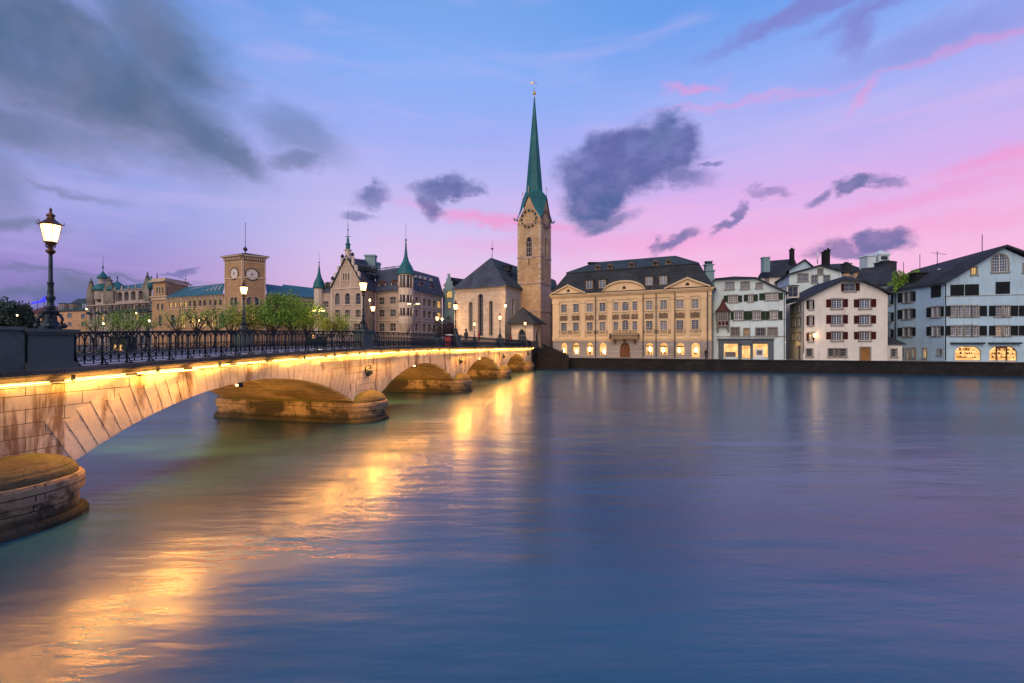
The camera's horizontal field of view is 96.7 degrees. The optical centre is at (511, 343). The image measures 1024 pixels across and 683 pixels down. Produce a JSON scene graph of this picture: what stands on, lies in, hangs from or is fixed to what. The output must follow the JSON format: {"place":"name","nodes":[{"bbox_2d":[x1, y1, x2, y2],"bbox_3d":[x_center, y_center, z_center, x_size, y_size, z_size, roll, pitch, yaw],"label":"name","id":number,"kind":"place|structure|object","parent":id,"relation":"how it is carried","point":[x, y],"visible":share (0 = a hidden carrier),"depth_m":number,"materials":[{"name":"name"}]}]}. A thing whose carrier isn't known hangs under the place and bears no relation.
{"place":"outdoors","nodes":[
{"label":"outdoors","id":0,"kind":"place"},
{"bbox_2d":[33,306,57,320],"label":"apartment house","id":1,"kind":"structure","parent":0,"point":[36,311],"depth_m":226.03,"materials":[{"name":"orange paint"}]},
{"bbox_2d":[57,298,87,345],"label":"apartment house","id":2,"kind":"structure","parent":0,"point":[71,312],"depth_m":211.72,"materials":[{"name":"orange paint"}]},
{"bbox_2d":[86,266,157,346],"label":"domed palace","id":3,"kind":"structure","parent":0,"point":[104,295],"depth_m":178.03,"materials":[{"name":"stone"}]},
{"bbox_2d":[110,336,135,349],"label":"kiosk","id":4,"kind":"object","parent":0,"point":[124,339],"visible":0.19,"depth_m":84.02,"materials":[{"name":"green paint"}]},
{"bbox_2d":[77,346,219,352],"bbox_3d":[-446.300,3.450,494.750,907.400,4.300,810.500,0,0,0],"label":"square ground","id":5,"kind":"structure","parent":0,"point":[87,348],"depth_m":111.19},
{"bbox_2d":[0,300,37,327],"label":"tree","id":6,"kind":"object","parent":5,"relation":"on","point":[9,317],"visible":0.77,"depth_m":167.80,"materials":[{"name":"green plant"}]},
{"bbox_2d":[74,311,108,346],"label":"tree","id":7,"kind":"object","parent":5,"relation":"on","point":[96,326],"visible":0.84,"depth_m":134.77,"materials":[{"name":"green plant"}]},
{"bbox_2d":[98,308,136,335],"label":"tree","id":8,"kind":"object","parent":5,"relation":"on","point":[114,322],"visible":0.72,"depth_m":131.56,"materials":[{"name":"green plant"}]},
{"bbox_2d":[106,307,151,335],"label":"tree","id":9,"kind":"object","parent":5,"relation":"on","point":[141,323],"visible":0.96,"depth_m":127.86,"materials":[{"name":"green plant"}]},
{"bbox_2d":[130,310,166,347],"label":"tree","id":10,"kind":"object","parent":5,"relation":"on","point":[148,327],"visible":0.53,"depth_m":135.82,"materials":[{"name":"green plant"}]},
{"bbox_2d":[151,300,193,347],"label":"tree","id":11,"kind":"object","parent":5,"relation":"on","point":[177,328],"visible":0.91,"depth_m":115.71,"materials":[{"name":"green plant"}]},
{"bbox_2d":[179,296,221,347],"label":"tree","id":12,"kind":"object","parent":5,"relation":"on","point":[197,320],"visible":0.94,"depth_m":111.76,"materials":[{"name":"green plant"}]},
{"bbox_2d":[198,295,229,334],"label":"tree","id":13,"kind":"object","parent":5,"relation":"on","point":[207,322],"visible":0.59,"depth_m":113.45,"materials":[{"name":"green plant"}]},
{"bbox_2d":[213,300,246,343],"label":"tree","id":14,"kind":"object","parent":5,"relation":"on","point":[224,322],"visible":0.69,"depth_m":111.28,"materials":[{"name":"green plant"}]},
{"bbox_2d":[230,302,271,334],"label":"tree","id":15,"kind":"object","parent":5,"relation":"on","point":[249,321],"visible":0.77,"depth_m":107.88,"materials":[{"name":"green plant"}]},
{"bbox_2d":[240,292,294,336],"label":"tree","id":16,"kind":"object","parent":5,"relation":"on","point":[265,316],"visible":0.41,"depth_m":109.12,"materials":[{"name":"green plant"}]},
{"bbox_2d":[258,288,321,346],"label":"tree","id":17,"kind":"object","parent":5,"relation":"on","point":[297,311],"visible":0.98,"depth_m":105.17,"materials":[{"name":"green plant"}]},
{"bbox_2d":[291,298,328,335],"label":"tree","id":18,"kind":"object","parent":5,"relation":"on","point":[308,322],"visible":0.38,"depth_m":111.49,"materials":[{"name":"green plant"}]},
{"bbox_2d":[311,311,347,337],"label":"tree","id":19,"kind":"object","parent":5,"relation":"on","point":[327,323],"visible":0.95,"depth_m":103.22,"materials":[{"name":"green plant"}]},
{"bbox_2d":[328,312,357,341],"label":"tree","id":20,"kind":"object","parent":5,"relation":"on","point":[347,326],"visible":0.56,"depth_m":105.42,"materials":[{"name":"green plant"}]},
{"bbox_2d":[431,316,454,336],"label":"tree","id":21,"kind":"object","parent":5,"relation":"on","point":[447,328],"visible":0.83,"depth_m":110.76,"materials":[{"name":"green plant"}]},
{"bbox_2d":[148,223,313,346],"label":"brick building","id":22,"kind":"structure","parent":0,"point":[249,269],"depth_m":144.25,"materials":[{"name":"brown"}]},
{"bbox_2d":[313,229,443,345],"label":"town hall","id":23,"kind":"structure","parent":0,"point":[395,290],"depth_m":127.08,"materials":[{"name":"stone"}]},
{"bbox_2d":[334,292,340,305],"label":"window","id":24,"kind":"structure","parent":23,"relation":"in","point":[338,298],"depth_m":125.46,"materials":[{"name":"grey glass"}]},
{"bbox_2d":[344,292,350,304],"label":"window","id":25,"kind":"structure","parent":23,"relation":"in","point":[348,298],"depth_m":124.03,"materials":[{"name":"grey glass"}]},
{"bbox_2d":[354,292,360,304],"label":"window","id":26,"kind":"structure","parent":23,"relation":"in","point":[359,294],"depth_m":122.58,"materials":[{"name":"grey glass"}]},
{"bbox_2d":[378,309,384,317],"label":"window","id":27,"kind":"structure","parent":23,"relation":"in","point":[381,312],"depth_m":129.89,"materials":[{"name":"grey glass"}]},
{"bbox_2d":[378,323,384,331],"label":"window","id":28,"kind":"structure","parent":23,"relation":"in","point":[381,326],"depth_m":130.01,"materials":[{"name":"grey glass"}]},
{"bbox_2d":[389,296,396,304],"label":"window","id":29,"kind":"structure","parent":23,"relation":"in","point":[392,299],"depth_m":128.09,"materials":[{"name":"grey glass"}]},
{"bbox_2d":[389,309,396,317],"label":"window","id":30,"kind":"structure","parent":23,"relation":"in","point":[393,312],"depth_m":128.09,"materials":[{"name":"grey glass"}]},
{"bbox_2d":[389,322,396,331],"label":"window","id":31,"kind":"structure","parent":23,"relation":"in","point":[392,326],"depth_m":128.09,"materials":[{"name":"grey glass"}]},
{"bbox_2d":[443,274,462,340],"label":"stepped gable house","id":32,"kind":"structure","parent":0,"point":[449,296],"depth_m":144.51,"materials":[{"name":"teal paint"}]},
{"bbox_2d":[0,369,1023,682],"bbox_3d":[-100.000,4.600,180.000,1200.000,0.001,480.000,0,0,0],"label":"river water","id":33,"kind":"structure","parent":0,"point":[574,525],"depth_m":10.50,"materials":[{"name":"blue liquid"}]},
{"bbox_2d":[0,326,534,542],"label":"stone bridge","id":34,"kind":"structure","parent":33,"relation":"in","point":[61,412],"depth_m":14.97,"materials":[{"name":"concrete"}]},
{"bbox_2d":[33,207,67,328],"bbox_3d":[-12.660,-2.053,12.490,0.519,3.340,0.598,0,0,5],"label":"street lamp","id":35,"kind":"object","parent":34,"relation":"on","point":[50,226],"visible":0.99,"depth_m":12.42,"materials":[{"name":"metal"}]},
{"bbox_2d":[77,332,233,352],"bbox_3d":[-19.598,-0.032,21.974,0.260,1.378,14.774,0,0,13],"label":"railing","id":36,"kind":"object","parent":34,"relation":"on","point":[136,344],"visible":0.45,"depth_m":23.96,"materials":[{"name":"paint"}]},
{"bbox_2d":[74,330,363,366],"bbox_3d":[-10.613,-0.032,19.817,0.260,1.378,14.774,0,0,13],"label":"railing","id":37,"kind":"object","parent":34,"relation":"on","point":[156,350],"visible":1,"depth_m":16.59,"materials":[{"name":"metal"}]},
{"bbox_2d":[238,280,249,329],"bbox_3d":[-17.469,-2.465,29.646,0.519,3.340,0.598,0,0,5],"label":"street lamp","id":38,"kind":"object","parent":34,"relation":"on","point":[243,290],"visible":0.92,"depth_m":29.57,"materials":[{"name":"metal"}]},
{"bbox_2d":[254,332,352,346],"bbox_3d":[-15.913,-0.237,37.327,0.260,1.043,14.896,0,0,13],"label":"railing","id":39,"kind":"object","parent":34,"relation":"on","point":[299,339],"visible":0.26,"depth_m":35.20,"materials":[{"name":"metal"}]},
{"bbox_2d":[358,275,368,329],"bbox_3d":[-9.029,-2.465,27.620,0.519,3.340,0.598,0,0,5],"label":"street lamp","id":40,"kind":"object","parent":34,"relation":"on","point":[363,286],"visible":0.98,"depth_m":27.53,"materials":[{"name":"metal"}]},
{"bbox_2d":[380,337,432,345],"bbox_3d":[-12.173,-0.144,52.907,0.260,1.102,15.252,0,0,13],"label":"railing","id":41,"kind":"object","parent":34,"relation":"on","point":[390,338],"visible":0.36,"depth_m":51.75,"materials":[{"name":"metal"}]},
{"bbox_2d":[373,332,456,346],"bbox_3d":[-6.928,-0.237,35.171,0.260,1.043,14.896,0,0,13],"label":"railing","id":42,"kind":"object","parent":34,"relation":"on","point":[435,342],"visible":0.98,"depth_m":34.01,"materials":[{"name":"metal"}]},
{"bbox_2d":[453,300,458,334],"bbox_3d":[-5.329,-2.443,43.033,0.519,3.340,0.598,0,0,5],"label":"street lamp","id":43,"kind":"object","parent":34,"relation":"on","point":[455,305],"visible":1,"depth_m":42.94,"materials":[{"name":"metal"}]},
{"bbox_2d":[461,336,500,345],"bbox_3d":[-3.188,-0.144,50.751,0.260,1.102,15.251,0,0,13],"label":"railing","id":44,"kind":"object","parent":34,"relation":"on","point":[486,343],"visible":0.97,"depth_m":49.58,"materials":[{"name":"metal"}]},
{"bbox_2d":[504,339,525,345],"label":"railing","id":45,"kind":"object","parent":34,"relation":"on","point":[516,343],"visible":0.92,"depth_m":65.84,"materials":[{"name":"metal"}]},
{"bbox_2d":[0,0,1023,338],"label":"sky","id":46,"kind":"structure","parent":0,"point":[731,134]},
{"bbox_2d":[569,357,1003,361],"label":"quay ground","id":47,"kind":"structure","parent":0,"point":[788,358],"depth_m":70.42,"materials":[{"name":"black stone"}]},
{"bbox_2d":[452,81,556,347],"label":"church","id":48,"kind":"structure","parent":47,"relation":"on","point":[488,289],"depth_m":97.83,"materials":[{"name":"stone"}]},
{"bbox_2d":[467,301,473,331],"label":"window","id":49,"kind":"structure","parent":48,"relation":"in","point":[471,304],"depth_m":97.57,"materials":[{"name":"grey glass"}]},
{"bbox_2d":[477,293,483,336],"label":"window","id":50,"kind":"structure","parent":48,"relation":"in","point":[481,298],"depth_m":96.36,"materials":[{"name":"grey glass"}]},
{"bbox_2d":[488,300,493,336],"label":"window","id":51,"kind":"structure","parent":48,"relation":"in","point":[491,303],"depth_m":95.12,"materials":[{"name":"grey glass"}]},
{"bbox_2d":[524,236,532,258],"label":"belfry window","id":52,"kind":"structure","parent":48,"relation":"in","point":[529,241],"depth_m":98.67,"materials":[{"name":"grey glass"}]},
{"bbox_2d":[531,341,542,369],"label":"bridge abutment","id":53,"kind":"object","parent":47,"relation":"on","point":[536,355],"visible":0.6,"depth_m":80.34,"materials":[{"name":"stone"}]},
{"bbox_2d":[542,343,568,368],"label":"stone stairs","id":54,"kind":"structure","parent":47,"relation":"on","point":[553,358],"depth_m":80.60,"materials":[{"name":"stone"}]},
{"bbox_2d":[549,256,715,358],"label":"guild house","id":55,"kind":"structure","parent":47,"relation":"on","point":[657,307],"depth_m":81.95,"materials":[{"name":"stone"}]},
{"bbox_2d":[559,303,567,313],"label":"window","id":56,"kind":"structure","parent":55,"relation":"in","point":[563,308],"depth_m":88.12,"materials":[{"name":"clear glass"}]},
{"bbox_2d":[559,322,567,335],"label":"window","id":57,"kind":"structure","parent":55,"relation":"in","point":[563,325],"depth_m":88.15,"materials":[{"name":"grey glass"}]},
{"bbox_2d":[572,303,579,313],"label":"window","id":58,"kind":"structure","parent":55,"relation":"in","point":[575,306],"depth_m":87.01,"materials":[{"name":"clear glass"}]},
{"bbox_2d":[572,322,579,335],"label":"window","id":59,"kind":"structure","parent":55,"relation":"in","point":[575,325],"depth_m":86.95,"materials":[{"name":"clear glass"}]},
{"bbox_2d":[585,302,593,312],"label":"window","id":60,"kind":"structure","parent":55,"relation":"in","point":[590,306],"depth_m":85.74,"materials":[{"name":"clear glass"}]},
{"bbox_2d":[585,321,593,335],"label":"window","id":61,"kind":"structure","parent":55,"relation":"in","point":[589,324],"depth_m":85.74,"materials":[{"name":"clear glass"}]},
{"bbox_2d":[598,302,606,312],"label":"window","id":62,"kind":"structure","parent":55,"relation":"in","point":[602,305],"depth_m":84.60,"materials":[{"name":"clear glass"}]},
{"bbox_2d":[598,321,606,334],"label":"window","id":63,"kind":"structure","parent":55,"relation":"in","point":[602,324],"depth_m":84.60,"materials":[{"name":"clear glass"}]},
{"bbox_2d":[621,319,628,334],"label":"window","id":64,"kind":"structure","parent":55,"relation":"in","point":[624,323],"depth_m":82.68,"materials":[{"name":"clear glass"}]},
{"bbox_2d":[621,301,629,311],"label":"window","id":65,"kind":"structure","parent":55,"relation":"in","point":[625,304],"depth_m":82.68,"materials":[{"name":"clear glass"}]},
{"bbox_2d":[621,345,629,356],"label":"door","id":66,"kind":"structure","parent":55,"relation":"in","point":[625,349],"depth_m":82.54,"materials":[{"name":"brown wood"}]},
{"bbox_2d":[631,300,637,311],"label":"window","id":67,"kind":"structure","parent":55,"relation":"in","point":[635,304],"depth_m":81.91,"materials":[{"name":"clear glass"}]},
{"bbox_2d":[631,320,637,334],"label":"window","id":68,"kind":"structure","parent":55,"relation":"in","point":[635,322],"depth_m":81.92,"materials":[{"name":"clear glass"}]},
{"bbox_2d":[644,300,653,310],"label":"window","id":69,"kind":"structure","parent":55,"relation":"in","point":[648,303],"depth_m":80.75,"materials":[{"name":"beige glass"}]},
{"bbox_2d":[644,320,653,334],"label":"window","id":70,"kind":"structure","parent":55,"relation":"in","point":[648,323],"depth_m":80.75,"materials":[{"name":"clear glass"}]},
{"bbox_2d":[658,299,667,310],"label":"window","id":71,"kind":"structure","parent":55,"relation":"in","point":[663,303],"depth_m":79.63,"materials":[{"name":"beige glass"}]},
{"bbox_2d":[659,320,667,334],"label":"window","id":72,"kind":"structure","parent":55,"relation":"in","point":[663,324],"depth_m":79.63,"materials":[{"name":"beige glass"}]},
{"bbox_2d":[660,343,667,354],"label":"shop window","id":73,"kind":"structure","parent":55,"relation":"in","point":[662,344],"depth_m":79.75,"materials":[{"name":"yellow glass"}]},
{"bbox_2d":[675,298,684,309],"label":"window","id":74,"kind":"structure","parent":55,"relation":"in","point":[679,303],"depth_m":78.42,"materials":[{"name":"beige glass"}]},
{"bbox_2d":[675,319,684,334],"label":"window","id":75,"kind":"structure","parent":55,"relation":"in","point":[679,323],"depth_m":78.42,"materials":[{"name":"glass"}]},
{"bbox_2d":[676,343,683,354],"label":"shop window","id":76,"kind":"structure","parent":55,"relation":"in","point":[679,344],"depth_m":78.55,"materials":[{"name":"yellow glass"}]},
{"bbox_2d":[690,298,699,309],"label":"window","id":77,"kind":"structure","parent":55,"relation":"in","point":[695,301],"depth_m":77.24,"materials":[{"name":"beige glass"}]},
{"bbox_2d":[690,319,699,334],"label":"window","id":78,"kind":"structure","parent":55,"relation":"in","point":[695,322],"depth_m":77.24,"materials":[{"name":"beige glass"}]},
{"bbox_2d":[691,343,699,357],"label":"shop window","id":79,"kind":"structure","parent":55,"relation":"in","point":[694,345],"depth_m":77.45,"materials":[{"name":"yellow glass"}]},
{"bbox_2d":[712,276,787,359],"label":"town house","id":80,"kind":"structure","parent":47,"relation":"on","point":[748,317],"depth_m":76.12,"materials":[{"name":"white paint"}]},
{"bbox_2d":[724,281,734,289],"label":"window","id":81,"kind":"structure","parent":80,"relation":"in","point":[728,285],"depth_m":77.54,"materials":[{"name":"grey glass"}]},
{"bbox_2d":[724,344,737,356],"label":"shop window","id":82,"kind":"structure","parent":80,"relation":"in","point":[727,347],"depth_m":77.52,"materials":[{"name":"yellow glass"}]},
{"bbox_2d":[727,294,738,302],"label":"window","id":83,"kind":"structure","parent":80,"relation":"in","point":[734,298],"depth_m":77.31,"materials":[{"name":"grey glass"}]},
{"bbox_2d":[729,327,740,336],"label":"window","id":84,"kind":"structure","parent":80,"relation":"in","point":[734,331],"depth_m":77.22,"materials":[{"name":"grey glass"}]},
{"bbox_2d":[733,310,743,320],"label":"window","id":85,"kind":"structure","parent":80,"relation":"in","point":[738,314],"depth_m":76.94,"materials":[{"name":"grey glass"}]},
{"bbox_2d":[740,281,750,289],"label":"window","id":86,"kind":"structure","parent":80,"relation":"in","point":[745,285],"depth_m":76.43,"materials":[{"name":"grey glass"}]},
{"bbox_2d":[742,345,750,358],"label":"glass door","id":87,"kind":"structure","parent":80,"relation":"in","point":[746,349],"depth_m":76.45,"materials":[{"name":"yellow glass"}]},
{"bbox_2d":[743,328,750,336],"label":"window","id":88,"kind":"structure","parent":80,"relation":"in","point":[746,331],"depth_m":76.37,"materials":[{"name":"brown"}]},
{"bbox_2d":[751,310,761,320],"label":"window","id":89,"kind":"structure","parent":80,"relation":"in","point":[756,314],"depth_m":75.69,"materials":[{"name":"grey glass"}]},
{"bbox_2d":[754,327,765,336],"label":"window","id":90,"kind":"structure","parent":80,"relation":"in","point":[759,331],"depth_m":75.41,"materials":[{"name":"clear glass"}]},
{"bbox_2d":[753,344,767,356],"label":"shop window","id":91,"kind":"structure","parent":80,"relation":"in","point":[755,346],"depth_m":75.34,"materials":[{"name":"yellow"}]},
{"bbox_2d":[764,292,779,300],"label":"window","id":92,"kind":"structure","parent":80,"relation":"in","point":[769,296],"depth_m":74.61,"materials":[{"name":"grey glass"}]},
{"bbox_2d":[766,327,778,336],"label":"window","id":93,"kind":"structure","parent":80,"relation":"in","point":[771,331],"depth_m":74.59,"materials":[{"name":"grey glass"}]},
{"bbox_2d":[768,310,778,319],"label":"window","id":94,"kind":"structure","parent":80,"relation":"in","point":[773,313],"depth_m":74.51,"materials":[{"name":"clear glass"}]},
{"bbox_2d":[758,248,796,285],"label":"back house","id":95,"kind":"structure","parent":47,"relation":"on","point":[773,271],"depth_m":102.55,"materials":[{"name":"beige paint"}]},
{"bbox_2d":[569,358,1023,376],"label":"embankment wall","id":96,"kind":"structure","parent":47,"relation":"on","point":[912,367],"depth_m":70.64,"materials":[{"name":"stone"}]},
{"bbox_2d":[785,243,817,273],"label":"back house","id":97,"kind":"structure","parent":47,"relation":"on","point":[803,264],"depth_m":94.87,"materials":[{"name":"white paint"}]},
{"bbox_2d":[781,276,894,360],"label":"gabled house","id":98,"kind":"structure","parent":47,"relation":"on","point":[844,318],"depth_m":71.76,"materials":[{"name":"beige paint"}]},
{"bbox_2d":[805,348,813,357],"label":"window","id":99,"kind":"structure","parent":98,"relation":"in","point":[809,351],"depth_m":72.82,"materials":[{"name":"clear glass"}]},
{"bbox_2d":[827,348,835,357],"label":"window","id":100,"kind":"structure","parent":98,"relation":"in","point":[829,350],"depth_m":72.12,"materials":[{"name":"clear glass"}]},
{"bbox_2d":[830,298,843,309],"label":"window","id":101,"kind":"structure","parent":98,"relation":"in","point":[836,303],"depth_m":71.94,"materials":[{"name":"grey glass"}]},
{"bbox_2d":[830,314,843,325],"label":"window","id":102,"kind":"structure","parent":98,"relation":"in","point":[836,320],"depth_m":71.97,"materials":[{"name":"grey glass"}]},
{"bbox_2d":[830,331,843,341],"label":"window","id":103,"kind":"structure","parent":98,"relation":"in","point":[836,336],"depth_m":71.94,"materials":[{"name":"clear glass"}]},
{"bbox_2d":[839,348,847,357],"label":"window","id":104,"kind":"structure","parent":98,"relation":"in","point":[843,352],"depth_m":71.68,"materials":[{"name":"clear glass"}]},
{"bbox_2d":[842,283,856,291],"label":"window","id":105,"kind":"structure","parent":98,"relation":"in","point":[848,287],"depth_m":71.55,"materials":[{"name":"grey glass"}]},
{"bbox_2d":[858,298,871,309],"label":"window","id":106,"kind":"structure","parent":98,"relation":"in","point":[864,303],"depth_m":71.03,"materials":[{"name":"grey glass"}]},
{"bbox_2d":[858,314,871,325],"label":"window","id":107,"kind":"structure","parent":98,"relation":"in","point":[864,319],"depth_m":71.05,"materials":[{"name":"grey glass"}]},
{"bbox_2d":[858,331,871,341],"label":"window","id":108,"kind":"structure","parent":98,"relation":"in","point":[864,336],"depth_m":71.03,"materials":[{"name":"clear glass"}]},
{"bbox_2d":[861,348,868,359],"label":"door","id":109,"kind":"structure","parent":98,"relation":"in","point":[864,351],"depth_m":71.00,"materials":[{"name":"brown wood"}]},
{"bbox_2d":[856,266,896,294],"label":"back house","id":110,"kind":"structure","parent":47,"relation":"on","point":[882,276],"depth_m":90.03,"materials":[{"name":"grey tile"}]},
{"bbox_2d":[858,250,899,277],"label":"back house","id":111,"kind":"structure","parent":47,"relation":"on","point":[880,258],"depth_m":104.00,"materials":[{"name":"white paint"}]},
{"bbox_2d":[888,336,906,359],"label":"annex","id":112,"kind":"object","parent":47,"relation":"on","point":[894,349],"visible":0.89,"depth_m":71.42,"materials":[{"name":"beige paint"}]},
{"bbox_2d":[890,348,898,357],"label":"window","id":113,"kind":"structure","parent":112,"relation":"in","point":[893,351],"depth_m":71.49,"materials":[{"name":"grey glass"}]},
{"bbox_2d":[886,235,1023,361],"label":"corner house","id":114,"kind":"structure","parent":47,"relation":"on","point":[970,307],"depth_m":67.95,"materials":[{"name":"white paint"}]},
{"bbox_2d":[887,269,919,293],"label":"roof shrub","id":115,"kind":"object","parent":114,"relation":"on","point":[901,280],"visible":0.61,"depth_m":76.31,"materials":[{"name":"green plant"}]},
{"bbox_2d":[901,308,908,319],"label":"window","id":116,"kind":"structure","parent":114,"relation":"in","point":[906,311],"depth_m":75.36,"materials":[{"name":"clear glass"}]},
{"bbox_2d":[901,291,908,303],"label":"window","id":117,"kind":"structure","parent":114,"relation":"in","point":[905,294],"depth_m":75.37,"materials":[{"name":"clear glass"}]},
{"bbox_2d":[949,305,956,316],"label":"window","id":118,"kind":"structure","parent":114,"relation":"in","point":[953,307],"depth_m":68.41,"materials":[{"name":"grey glass"}]},
{"bbox_2d":[949,325,956,336],"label":"window","id":119,"kind":"structure","parent":114,"relation":"in","point":[953,327],"depth_m":68.41,"materials":[{"name":"grey glass"}]},
{"bbox_2d":[956,305,965,316],"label":"window","id":120,"kind":"structure","parent":114,"relation":"in","point":[959,307],"depth_m":68.13,"materials":[{"name":"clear glass"}]},
{"bbox_2d":[956,325,965,336],"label":"window","id":121,"kind":"structure","parent":114,"relation":"in","point":[959,327],"depth_m":68.13,"materials":[{"name":"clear glass"}]},
{"bbox_2d":[964,305,970,316],"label":"window","id":122,"kind":"structure","parent":114,"relation":"in","point":[967,308],"depth_m":67.85,"materials":[{"name":"grey glass"}]},
{"bbox_2d":[963,325,971,336],"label":"window","id":123,"kind":"structure","parent":114,"relation":"in","point":[966,327],"depth_m":67.88,"materials":[{"name":"grey glass"}]},
{"bbox_2d":[955,347,980,360],"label":"shop window","id":124,"kind":"structure","parent":114,"relation":"in","point":[976,353],"depth_m":67.90,"materials":[{"name":"yellow glass"}]},
{"bbox_2d":[970,266,979,275],"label":"window","id":125,"kind":"structure","parent":114,"relation":"in","point":[973,270],"depth_m":67.61,"materials":[{"name":"yellow glass"}]},
{"bbox_2d":[971,305,980,316],"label":"window","id":126,"kind":"structure","parent":114,"relation":"in","point":[973,307],"depth_m":67.61,"materials":[{"name":"grey glass"}]},
{"bbox_2d":[971,325,980,336],"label":"window","id":127,"kind":"structure","parent":114,"relation":"in","point":[974,327],"depth_m":67.61,"materials":[{"name":"grey glass"}]},
{"bbox_2d":[994,305,1003,316],"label":"window","id":128,"kind":"structure","parent":114,"relation":"in","point":[998,307],"depth_m":66.86,"materials":[{"name":"grey glass"}]},
{"bbox_2d":[994,325,1003,336],"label":"window","id":129,"kind":"structure","parent":114,"relation":"in","point":[998,327],"depth_m":66.84,"materials":[{"name":"brown"}]},
{"bbox_2d":[991,253,1010,272],"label":"window","id":130,"kind":"structure","parent":114,"relation":"in","point":[998,262],"depth_m":66.83,"materials":[{"name":"grey glass"}]},
{"bbox_2d":[989,347,1016,360],"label":"shop window","id":131,"kind":"structure","parent":114,"relation":"in","point":[1010,356],"depth_m":66.76,"materials":[{"name":"yellow glass"}]},
{"bbox_2d":[1002,305,1012,316],"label":"window","id":132,"kind":"structure","parent":114,"relation":"in","point":[1006,307],"depth_m":66.58,"materials":[{"name":"grey glass"}]},
{"bbox_2d":[1002,325,1012,336],"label":"window","id":133,"kind":"structure","parent":114,"relation":"in","point":[1006,327],"depth_m":66.53,"materials":[{"name":"grey glass"}]},
{"bbox_2d":[786,305,789,356],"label":"lane house","id":134,"kind":"structure","parent":0,"point":[787,330],"depth_m":88.00,"materials":[{"name":"beige paint"}]},
{"bbox_2d":[774,248,845,304],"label":"back house","id":135,"kind":"structure","parent":0,"point":[807,278],"depth_m":88.99,"materials":[{"name":"white paint"}]},
{"bbox_2d":[797,273,808,281],"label":"window","id":136,"kind":"structure","parent":135,"relation":"in","point":[801,277],"depth_m":89.33,"materials":[{"name":"grey glass"}]},
{"bbox_2d":[810,275,818,283],"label":"window","id":137,"kind":"structure","parent":135,"relation":"in","point":[814,279],"depth_m":88.64,"materials":[{"name":"grey glass"}]},
{"bbox_2d":[830,262,859,277],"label":"back house","id":138,"kind":"structure","parent":0,"point":[851,270],"depth_m":107.25,"materials":[{"name":"orange paint"}]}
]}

